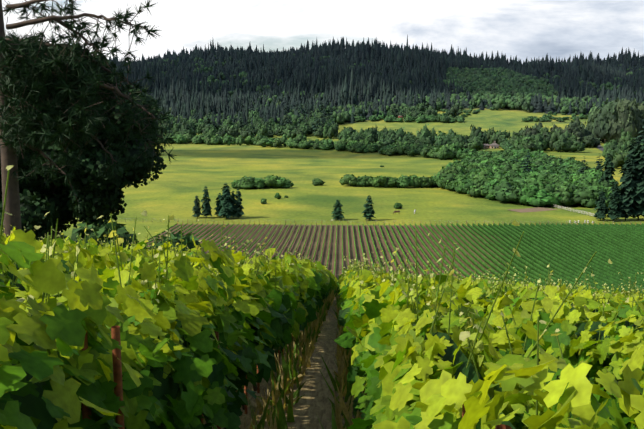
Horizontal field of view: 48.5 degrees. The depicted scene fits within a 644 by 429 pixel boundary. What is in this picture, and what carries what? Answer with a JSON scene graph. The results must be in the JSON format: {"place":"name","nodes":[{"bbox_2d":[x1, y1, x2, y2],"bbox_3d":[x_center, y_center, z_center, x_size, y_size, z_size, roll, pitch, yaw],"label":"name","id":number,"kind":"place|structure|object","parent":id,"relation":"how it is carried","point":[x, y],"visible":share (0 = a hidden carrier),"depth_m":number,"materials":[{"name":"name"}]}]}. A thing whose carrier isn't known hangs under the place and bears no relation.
{"place":"outdoors","nodes":[
{"label":"outdoors","id":0,"kind":"place"},
{"bbox_2d":[2,0,643,63],"label":"sky","id":1,"kind":"structure","parent":0,"point":[526,29],"materials":[{"name":"white"}]},
{"bbox_2d":[61,107,643,428],"bbox_3d":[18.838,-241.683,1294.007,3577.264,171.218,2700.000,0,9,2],"label":"terrain","id":2,"kind":"structure","parent":0,"point":[184,178],"depth_m":302.61,"materials":[{"name":"green plant"}]},
{"bbox_2d":[0,49,166,239],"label":"oak","id":3,"kind":"object","parent":2,"relation":"on","point":[120,182],"depth_m":34.11,"materials":[{"name":"green plant"}]},
{"bbox_2d":[0,0,178,239],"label":"pine","id":4,"kind":"object","parent":2,"relation":"on","point":[25,73],"depth_m":22.82,"materials":[{"name":"green plant"}]},
{"bbox_2d":[79,326,559,428],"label":"vine stakes","id":5,"kind":"object","parent":2,"relation":"on","point":[117,370],"depth_m":2.72,"materials":[{"name":"brown wood"}]},
{"bbox_2d":[0,165,643,428],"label":"vine","id":6,"kind":"object","parent":2,"relation":"on","point":[402,371],"depth_m":3.42,"materials":[{"name":"green plant"}]},
{"bbox_2d":[0,169,643,428],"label":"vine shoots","id":7,"kind":"object","parent":6,"relation":"attached to","point":[299,348],"visible":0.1,"depth_m":8.10,"materials":[{"name":"green plant"}]},
{"bbox_2d":[1,50,643,253],"bbox_3d":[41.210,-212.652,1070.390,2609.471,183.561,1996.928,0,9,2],"label":"broadleaf","id":8,"kind":"object","parent":2,"relation":"on","point":[617,124],"visible":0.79,"depth_m":716.58,"materials":[{"name":"green plant"}]},
{"bbox_2d":[72,218,640,224],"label":"fence posts","id":9,"kind":"object","parent":2,"relation":"on","point":[448,221],"visible":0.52,"depth_m":253.05,"materials":[{"name":"wood"}]},
{"bbox_2d":[123,218,638,223],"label":"fence posts","id":10,"kind":"object","parent":9,"relation":"attached to","point":[356,221],"visible":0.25,"depth_m":254.22,"materials":[{"name":"wood"}]},
{"bbox_2d":[105,34,643,125],"bbox_3d":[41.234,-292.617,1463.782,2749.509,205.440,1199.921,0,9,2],"label":"forest","id":11,"kind":"object","parent":2,"relation":"on","point":[174,89],"visible":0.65,"depth_m":1343.37,"materials":[{"name":"green plant"}]},
{"bbox_2d":[141,223,643,293],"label":"vines","id":12,"kind":"object","parent":2,"relation":"on","point":[567,251],"visible":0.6,"depth_m":196.37,"materials":[{"name":"green plant"}]},
{"bbox_2d":[168,101,643,220],"bbox_3d":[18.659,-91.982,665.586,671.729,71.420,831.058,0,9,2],"label":"conifers","id":13,"kind":"object","parent":2,"relation":"on","point":[629,196],"visible":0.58,"depth_m":262.18,"materials":[{"name":"green plant"}]},
{"bbox_2d":[177,220,635,225],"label":"vine end posts","id":14,"kind":"object","parent":2,"relation":"on","point":[373,223],"visible":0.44,"depth_m":248.64,"materials":[{"name":"grey wood"}]},
{"bbox_2d":[483,142,498,148],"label":"house walls","id":15,"kind":"structure","parent":2,"relation":"on","point":[490,147],"depth_m":701.16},
{"bbox_2d":[484,141,499,145],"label":"house roof","id":16,"kind":"structure","parent":15,"relation":"on","point":[494,144],"depth_m":701.05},
{"bbox_2d":[508,207,557,212],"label":"dirt yard","id":17,"kind":"structure","parent":2,"relation":"on","point":[536,209],"depth_m":298.24,"materials":[{"name":"beige soil"}]},
{"bbox_2d":[552,205,594,215],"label":"road","id":18,"kind":"structure","parent":2,"relation":"on","point":[572,209],"depth_m":291.52,"materials":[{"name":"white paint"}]}
]}

